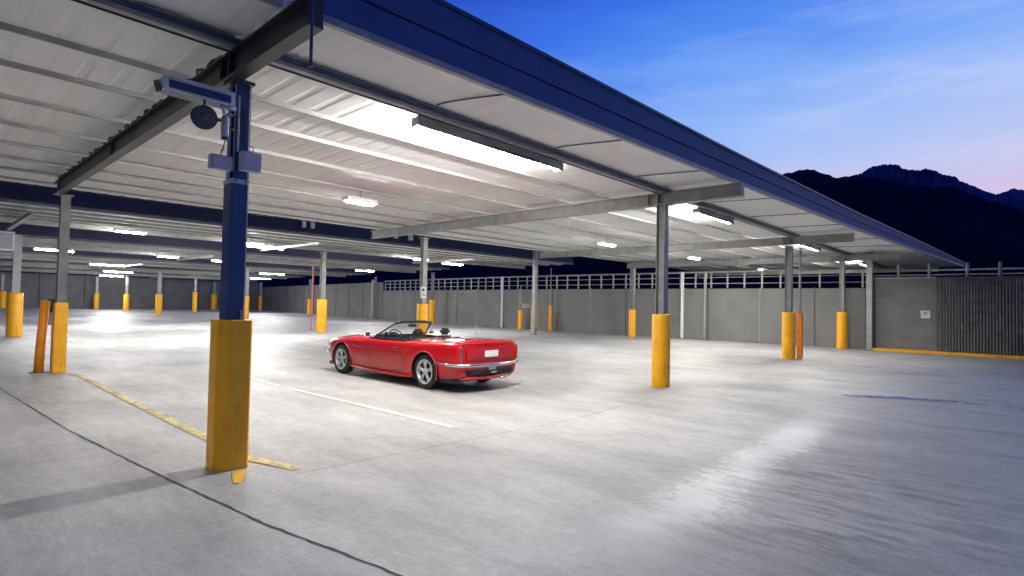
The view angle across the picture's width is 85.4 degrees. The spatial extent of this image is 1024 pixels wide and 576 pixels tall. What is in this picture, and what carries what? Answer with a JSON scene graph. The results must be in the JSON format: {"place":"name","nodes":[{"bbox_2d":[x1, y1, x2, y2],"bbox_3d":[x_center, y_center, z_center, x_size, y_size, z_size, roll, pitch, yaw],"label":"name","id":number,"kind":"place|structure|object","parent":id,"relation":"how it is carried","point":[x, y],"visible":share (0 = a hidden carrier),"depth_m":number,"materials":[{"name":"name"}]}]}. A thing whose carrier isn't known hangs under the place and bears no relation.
{"place":"outdoors","nodes":[
{"label":"outdoors","id":0,"kind":"place"},
{"bbox_2d":[0,308,1023,575],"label":"concrete floor","id":1,"kind":"structure","parent":0,"point":[780,468],"depth_m":5.29,"materials":[{"name":"grey concrete"}]},
{"bbox_2d":[0,273,6,307],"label":"canopy column","id":2,"kind":"structure","parent":1,"relation":"on","point":[3,296],"depth_m":56.77,"materials":[{"name":"metal"}]},
{"bbox_2d":[5,234,24,336],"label":"canopy column","id":3,"kind":"structure","parent":1,"relation":"on","point":[14,311],"depth_m":19.59,"materials":[{"name":"metal"}]},
{"bbox_2d":[0,231,14,250],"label":"framed panel","id":4,"kind":"object","parent":3,"relation":"attached to","point":[7,240],"visible":1,"depth_m":19.45,"materials":[{"name":"grey metal"}]},
{"bbox_2d":[29,301,50,373],"bbox_3d":[-9.097,0.935,10.696,0.220,1.387,0.280,0,-2,43],"label":"leaning post","id":5,"kind":"object","parent":1,"relation":"on","point":[40,346],"visible":1,"depth_m":10.66,"materials":[{"name":"orange paint"}]},
{"bbox_2d":[48,299,54,363],"bbox_3d":[-9.170,0.925,11.076,0.180,1.420,0.200,0,-2,43],"label":"post","id":6,"kind":"object","parent":1,"relation":"on","point":[51,312],"visible":0.21,"depth_m":11.00,"materials":[{"name":"black metal"}]},
{"bbox_2d":[50,194,74,372],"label":"canopy column","id":7,"kind":"structure","parent":1,"relation":"on","point":[59,335],"depth_m":10.73,"materials":[{"name":"grey metal"}]},
{"bbox_2d":[93,277,99,308],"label":"canopy column","id":8,"kind":"structure","parent":1,"relation":"on","point":[96,300],"depth_m":61.72,"materials":[{"name":"metal"}]},
{"bbox_2d":[123,276,129,310],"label":"canopy column","id":9,"kind":"structure","parent":1,"relation":"on","point":[126,297],"depth_m":57.90,"materials":[{"name":"metal"}]},
{"bbox_2d":[0,266,271,280],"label":"canopy","id":10,"kind":"object","parent":9,"relation":"attached to","point":[71,271],"visible":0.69,"depth_m":55.13,"materials":[{"name":"white metal"}]},
{"bbox_2d":[0,272,259,309],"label":"back wall","id":11,"kind":"structure","parent":1,"relation":"on","point":[175,293],"depth_m":65.04,"materials":[{"name":"grey concrete"}]},
{"bbox_2d":[155,272,162,313],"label":"canopy column","id":12,"kind":"structure","parent":1,"relation":"on","point":[158,301],"depth_m":47.39,"materials":[{"name":"metal"}]},
{"bbox_2d":[0,258,304,278],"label":"canopy","id":13,"kind":"object","parent":12,"relation":"attached to","point":[84,266],"visible":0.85,"depth_m":45.83,"materials":[{"name":"white metal"}]},
{"bbox_2d":[103,270,132,272],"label":"linear lamp","id":14,"kind":"object","parent":13,"relation":"hanging from","point":[117,271],"visible":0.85,"depth_m":47.07,"materials":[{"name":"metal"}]},
{"bbox_2d":[62,372,301,469],"bbox_3d":[-5.328,1.612,7.833,9.056,0.001,0.266,0,-2,41],"label":"yellow floor line","id":15,"kind":"object","parent":1,"relation":"on","point":[187,428],"visible":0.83,"depth_m":6.66,"materials":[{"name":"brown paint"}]},
{"bbox_2d":[192,277,196,311],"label":"canopy column","id":16,"kind":"structure","parent":1,"relation":"on","point":[194,303],"depth_m":57.66,"materials":[{"name":"metal"}]},
{"bbox_2d":[0,387,401,575],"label":"floor joint","id":17,"kind":"object","parent":1,"relation":"on","point":[349,555],"visible":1,"depth_m":4.02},
{"bbox_2d":[211,282,216,309],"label":"canopy column","id":18,"kind":"structure","parent":1,"relation":"on","point":[214,301],"depth_m":70.87,"materials":[{"name":"metal"}]},
{"bbox_2d":[206,76,261,471],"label":"navy column","id":19,"kind":"structure","parent":1,"relation":"on","point":[228,414],"depth_m":4.89,"materials":[{"name":"metal"}]},
{"bbox_2d":[153,74,236,114],"bbox_3d":[-2.651,-1.605,4.662,0.182,0.201,0.636,0,-2,43],"label":"floodlight","id":20,"kind":"object","parent":19,"relation":"attached to","point":[186,89],"visible":1,"depth_m":4.60,"materials":[{"name":"metal"}]},
{"bbox_2d":[190,101,229,129],"bbox_3d":[-2.577,-1.463,4.745,0.181,0.272,0.309,1,-2,0],"label":"horn speaker","id":21,"kind":"object","parent":19,"relation":"attached to","point":[204,117],"visible":0.97,"depth_m":4.63},
{"bbox_2d":[221,113,235,139],"bbox_3d":[-2.474,-1.402,4.830,0.063,0.242,0.144,1,-2,7],"label":"security camera","id":22,"kind":"object","parent":19,"relation":"attached to","point":[225,126],"visible":1,"depth_m":4.77,"materials":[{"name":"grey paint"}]},
{"bbox_2d":[232,469,246,482],"bbox_3d":[-2.311,1.581,4.653,0.114,0.001,0.390,2,-2,-18],"label":"yellow floor line","id":23,"kind":"object","parent":1,"relation":"on","point":[237,476],"visible":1,"depth_m":4.67,"materials":[{"name":"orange paint"}]},
{"bbox_2d":[244,269,249,319],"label":"canopy column","id":24,"kind":"structure","parent":1,"relation":"on","point":[246,311],"depth_m":38.89,"materials":[{"name":"metal"}]},
{"bbox_2d":[0,247,370,276],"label":"canopy","id":25,"kind":"object","parent":24,"relation":"on","point":[79,256],"visible":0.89,"depth_m":36.75,"materials":[{"name":"white metal"}]},
{"bbox_2d":[89,263,123,265],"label":"linear lamp","id":26,"kind":"object","parent":25,"relation":"hanging from","point":[105,264],"visible":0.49,"depth_m":36.94,"materials":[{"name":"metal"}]},
{"bbox_2d":[258,282,262,310],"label":"canopy column","id":27,"kind":"structure","parent":1,"relation":"on","point":[260,297],"depth_m":70.38,"materials":[{"name":"metal"}]},
{"bbox_2d":[307,279,311,314],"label":"canopy column","id":28,"kind":"structure","parent":1,"relation":"on","point":[309,300],"depth_m":56.98,"materials":[{"name":"metal"}]},
{"bbox_2d":[310,266,313,329],"bbox_3d":[-9.945,0.496,27.601,0.160,3.200,0.160,0,-2,43],"label":"plain pole","id":29,"kind":"object","parent":1,"relation":"on","point":[312,295],"visible":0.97,"depth_m":27.58,"materials":[{"name":"red"}]},
{"bbox_2d":[259,282,383,318],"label":"side wall","id":30,"kind":"structure","parent":1,"relation":"on","point":[350,300],"depth_m":54.77,"materials":[{"name":"concrete"}]},
{"bbox_2d":[316,252,327,331],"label":"canopy column","id":31,"kind":"structure","parent":1,"relation":"on","point":[321,313],"depth_m":25.96,"materials":[{"name":"metal"}]},
{"bbox_2d":[251,378,452,426],"bbox_3d":[-3.027,1.683,8.718,6.132,0.001,0.122,0,-2,42],"label":"white bay line","id":32,"kind":"object","parent":1,"relation":"on","point":[422,419],"visible":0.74,"depth_m":7.92,"materials":[{"name":"white paint"}]},
{"bbox_2d":[371,280,374,318],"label":"plain pole","id":33,"kind":"object","parent":1,"relation":"on","point":[373,300],"visible":0.99,"depth_m":46.82,"materials":[{"name":"metal"}]},
{"bbox_2d":[416,237,428,334],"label":"canopy column","id":34,"kind":"structure","parent":1,"relation":"on","point":[422,309],"depth_m":16.69,"materials":[{"name":"metal"}]},
{"bbox_2d":[0,182,573,268],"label":"canopy","id":35,"kind":"object","parent":34,"relation":"on","point":[20,204],"visible":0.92,"depth_m":18.55,"materials":[{"name":"white metal"}]},
{"bbox_2d":[113,228,147,233],"bbox_3d":[-12.094,-1.890,17.593,0.240,0.295,0.880,0,-2,43],"label":"strip lamp","id":36,"kind":"object","parent":35,"relation":"hanging from","point":[129,231],"visible":0.97,"depth_m":17.49,"materials":[{"name":"white plastic"}]},
{"bbox_2d":[247,241,264,244],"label":"strip lamp","id":37,"kind":"object","parent":35,"relation":"hanging from","point":[255,243],"visible":0.58,"depth_m":20.48,"materials":[{"name":"white plastic"}]},
{"bbox_2d":[247,244,283,249],"bbox_3d":[-9.866,-1.720,22.197,0.150,0.260,1.476,0,-2,43],"label":"linear lamp","id":38,"kind":"object","parent":35,"relation":"hanging from","point":[259,246],"visible":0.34,"depth_m":22.00,"materials":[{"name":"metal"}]},
{"bbox_2d":[441,262,462,264],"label":"linear lamp","id":39,"kind":"object","parent":35,"relation":"hanging from","point":[451,263],"visible":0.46,"depth_m":29.39,"materials":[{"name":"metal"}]},
{"bbox_2d":[421,287,425,297],"bbox_3d":[-2.651,0.135,16.612,0.016,0.340,0.210,0,-2,43],"label":"notice sign","id":40,"kind":"object","parent":34,"relation":"attached to","point":[423,292],"visible":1,"depth_m":16.61,"materials":[{"name":"white plastic"}]},
{"bbox_2d":[327,320,518,388],"bbox_3d":[-1.979,1.211,11.017,4.662,1.134,1.670,0,-2,43],"label":"convertible","id":41,"kind":"object","parent":1,"relation":"on","point":[429,361],"visible":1,"depth_m":9.84,"materials":[{"name":"red paint"}]},
{"bbox_2d":[429,272,434,323],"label":"canopy column","id":42,"kind":"structure","parent":1,"relation":"on","point":[432,309],"depth_m":39.00,"materials":[{"name":"metal"}]},
{"bbox_2d":[0,222,449,272],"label":"canopy","id":43,"kind":"object","parent":42,"relation":"attached to","point":[36,236],"visible":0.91,"depth_m":26.93,"materials":[{"name":"white metal"}]},
{"bbox_2d":[33,247,74,251],"bbox_3d":[-21.194,-1.847,25.684,0.150,0.260,1.476,0,-2,43],"label":"linear lamp","id":44,"kind":"object","parent":43,"relation":"hanging from","point":[48,249],"visible":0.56,"depth_m":25.47,"materials":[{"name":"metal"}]},
{"bbox_2d":[156,251,179,257],"bbox_3d":[-16.968,-1.681,27.363,0.240,0.345,0.980,0,-2,43],"label":"strip lamp","id":45,"kind":"object","parent":43,"relation":"hanging from","point":[168,256],"visible":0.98,"depth_m":27.30,"materials":[{"name":"white plastic"}]},
{"bbox_2d":[355,269,374,271],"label":"linear lamp","id":46,"kind":"object","parent":43,"relation":"hanging from","point":[364,270],"visible":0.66,"depth_m":37.74,"materials":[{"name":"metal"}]},
{"bbox_2d":[499,277,503,327],"bbox_3d":[-0.621,0.886,34.642,0.200,3.200,0.200,0,-2,43],"label":"plain pole","id":47,"kind":"object","parent":1,"relation":"on","point":[502,283],"visible":1,"depth_m":34.60,"materials":[{"name":"white metal"}]},
{"bbox_2d":[518,286,522,329],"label":"canopy column","id":48,"kind":"structure","parent":1,"relation":"on","point":[520,319],"depth_m":32.78,"materials":[{"name":"metal"}]},
{"bbox_2d":[530,251,537,334],"bbox_3d":[1.140,0.168,27.621,0.300,4.300,0.300,0,-2,43],"label":"plain pole","id":49,"kind":"object","parent":1,"relation":"on","point":[534,293],"visible":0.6,"depth_m":27.55,"materials":[{"name":"metal"}]},
{"bbox_2d":[531,305,537,330],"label":"canopy column","id":50,"kind":"structure","parent":1,"relation":"on","point":[537,316],"depth_m":31.11,"materials":[{"name":"metal"}]},
{"bbox_2d":[548,268,551,330],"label":"canopy column","id":51,"kind":"structure","parent":1,"relation":"on","point":[550,320],"depth_m":31.48,"materials":[{"name":"metal"}]},
{"bbox_2d":[297,357,914,473],"bbox_3d":[6.474,1.988,12.542,22.804,0.001,0.786,3,-2,-41],"label":"floor joint","id":52,"kind":"object","parent":1,"relation":"on","point":[545,424],"visible":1,"depth_m":6.68,"materials":[{"name":"grey concrete"}]},
{"bbox_2d":[629,267,635,336],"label":"canopy column","id":53,"kind":"structure","parent":1,"relation":"on","point":[632,321],"depth_m":27.31,"materials":[{"name":"metal"}]},
{"bbox_2d":[651,203,672,387],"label":"canopy column","id":54,"kind":"structure","parent":1,"relation":"on","point":[661,332],"depth_m":10.44,"materials":[{"name":"metal"}]},
{"bbox_2d":[0,0,964,275],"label":"canopy","id":55,"kind":"object","parent":54,"relation":"on","point":[344,92],"visible":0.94,"depth_m":7.92,"materials":[{"name":"white metal"}]},
{"bbox_2d":[342,191,377,205],"bbox_3d":[-3.088,-1.876,11.285,0.240,0.325,0.700,0,-2,43],"label":"strip lamp","id":56,"kind":"object","parent":55,"relation":"hanging from","point":[359,200],"visible":1,"depth_m":11.19,"materials":[{"name":"white plastic"}]},
{"bbox_2d":[411,115,562,170],"bbox_3d":[-0.191,-1.958,7.539,0.175,0.240,2.776,0,-2,43],"label":"linear lamp","id":57,"kind":"object","parent":55,"relation":"hanging from","point":[425,123],"visible":0.84,"depth_m":7.25,"materials":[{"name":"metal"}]},
{"bbox_2d":[597,237,616,245],"bbox_3d":[3.157,-1.561,18.374,0.240,0.295,0.880,0,-2,43],"label":"strip lamp","id":58,"kind":"object","parent":55,"relation":"hanging from","point":[606,243],"visible":0.98,"depth_m":18.17,"materials":[{"name":"white plastic"}]},
{"bbox_2d":[687,255,701,259],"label":"strip lamp","id":59,"kind":"object","parent":55,"relation":"hanging from","point":[693,257],"visible":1,"depth_m":22.64,"materials":[{"name":"white plastic"}]},
{"bbox_2d":[693,207,733,223],"bbox_3d":[4.703,-1.708,12.882,0.150,0.235,1.976,0,-2,43],"label":"linear lamp","id":60,"kind":"object","parent":55,"relation":"hanging from","point":[712,215],"visible":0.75,"depth_m":12.70,"materials":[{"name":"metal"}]},
{"bbox_2d":[800,244,820,251],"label":"linear lamp","id":61,"kind":"object","parent":55,"relation":"hanging from","point":[809,246],"visible":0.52,"depth_m":18.66,"materials":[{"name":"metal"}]},
{"bbox_2d":[679,272,684,338],"bbox_3d":[8.144,0.828,26.520,0.210,3.200,0.210,0,-2,43],"label":"plain pole","id":62,"kind":"object","parent":1,"relation":"on","point":[682,308],"visible":0.99,"depth_m":26.48,"materials":[{"name":"white metal"}]},
{"bbox_2d":[703,272,706,339],"bbox_3d":[9.001,0.850,25.826,0.200,3.150,0.200,0,-2,43],"label":"plain pole","id":63,"kind":"object","parent":1,"relation":"on","point":[705,301],"visible":0.98,"depth_m":25.80,"materials":[{"name":"metal"}]},
{"bbox_2d":[782,245,795,358],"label":"canopy column","id":64,"kind":"structure","parent":1,"relation":"on","point":[788,333],"depth_m":16.89,"materials":[{"name":"metal"}]},
{"bbox_2d":[797,248,802,358],"bbox_3d":[8.873,0.470,17.073,0.140,3.400,0.140,0,-2,43],"label":"guarded pipe","id":65,"kind":"object","parent":1,"relation":"on","point":[799,335],"visible":1,"depth_m":17.01,"materials":[{"name":"metal"}]},
{"bbox_2d":[836,261,846,348],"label":"canopy column","id":66,"kind":"structure","parent":1,"relation":"on","point":[841,333],"depth_m":21.75,"materials":[{"name":"metal"}]},
{"bbox_2d":[864,253,873,350],"bbox_3d":[13.802,0.518,21.402,0.300,3.750,0.300,0,-2,43],"label":"plain pole","id":67,"kind":"object","parent":1,"relation":"on","point":[869,305],"visible":0.99,"depth_m":21.32,"materials":[{"name":"metal"}]},
{"bbox_2d":[873,277,939,350],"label":"block wall","id":68,"kind":"structure","parent":1,"relation":"on","point":[900,304],"depth_m":20.76,"materials":[{"name":"concrete"}]},
{"bbox_2d":[921,311,929,317],"bbox_3d":[15.182,0.971,20.358,0.280,0.280,0.030,0,-2,43],"label":"wall sign","id":69,"kind":"object","parent":68,"relation":"attached to","point":[925,314],"visible":1,"depth_m":20.35,"materials":[{"name":"white metal"}]},
{"bbox_2d":[873,261,1023,276],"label":"railing","id":70,"kind":"object","parent":68,"relation":"on","point":[967,269],"visible":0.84,"depth_m":19.95,"materials":[{"name":"metal"}]},
{"bbox_2d":[842,394,1009,406],"bbox_3d":[8.551,1.899,8.121,6.421,0.001,0.937,0,-2,37],"label":"blue floor line","id":71,"kind":"object","parent":1,"relation":"on","point":[874,396],"visible":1,"depth_m":9.61,"materials":[{"name":"blue paint"}]},
{"bbox_2d":[872,348,1023,359],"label":"kerb","id":72,"kind":"structure","parent":1,"relation":"on","point":[952,353],"depth_m":19.63,"materials":[{"name":"yellow paint"}]},
{"bbox_2d":[940,276,1023,355],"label":"slatted screen","id":73,"kind":"object","parent":1,"relation":"on","point":[981,314],"visible":0.88,"depth_m":19.30,"materials":[{"name":"grey metal"}]},
{"bbox_2d":[0,169,1023,296],"bbox_3d":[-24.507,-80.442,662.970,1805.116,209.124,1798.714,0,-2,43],"label":"mountain range","id":74,"kind":"structure","parent":0,"point":[972,230],"depth_m":573.57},
{"bbox_2d":[382,287,865,348],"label":"panel wall","id":75,"kind":"structure","parent":0,"point":[752,315],"depth_m":27.81,"materials":[{"name":"concrete"}]},
{"bbox_2d":[521,304,529,307],"bbox_3d":[0.784,1.058,33.036,0.180,0.260,0.650,0,-2,43],"label":"wall sign","id":76,"kind":"object","parent":75,"relation":"attached to","point":[525,305],"visible":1,"depth_m":32.92,"materials":[{"name":"grey metal"}]},
{"bbox_2d":[385,267,865,289],"bbox_3d":[1.397,-0.332,33.617,34.430,0.794,0.823,0,-2,45],"label":"railing","id":77,"kind":"object","parent":75,"relation":"on","point":[652,278],"visible":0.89,"depth_m":28.32,"materials":[{"name":"metal"}]},
{"bbox_2d":[445,0,1023,194],"label":"sky","id":78,"kind":"structure","parent":0,"point":[835,88],"materials":[{"name":"blue"}]},
{"bbox_2d":[854,164,1023,210],"bbox_3d":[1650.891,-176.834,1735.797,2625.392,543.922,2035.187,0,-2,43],"label":"distant mountain","id":79,"kind":"structure","parent":0,"point":[1013,197],"depth_m":1862.54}
]}

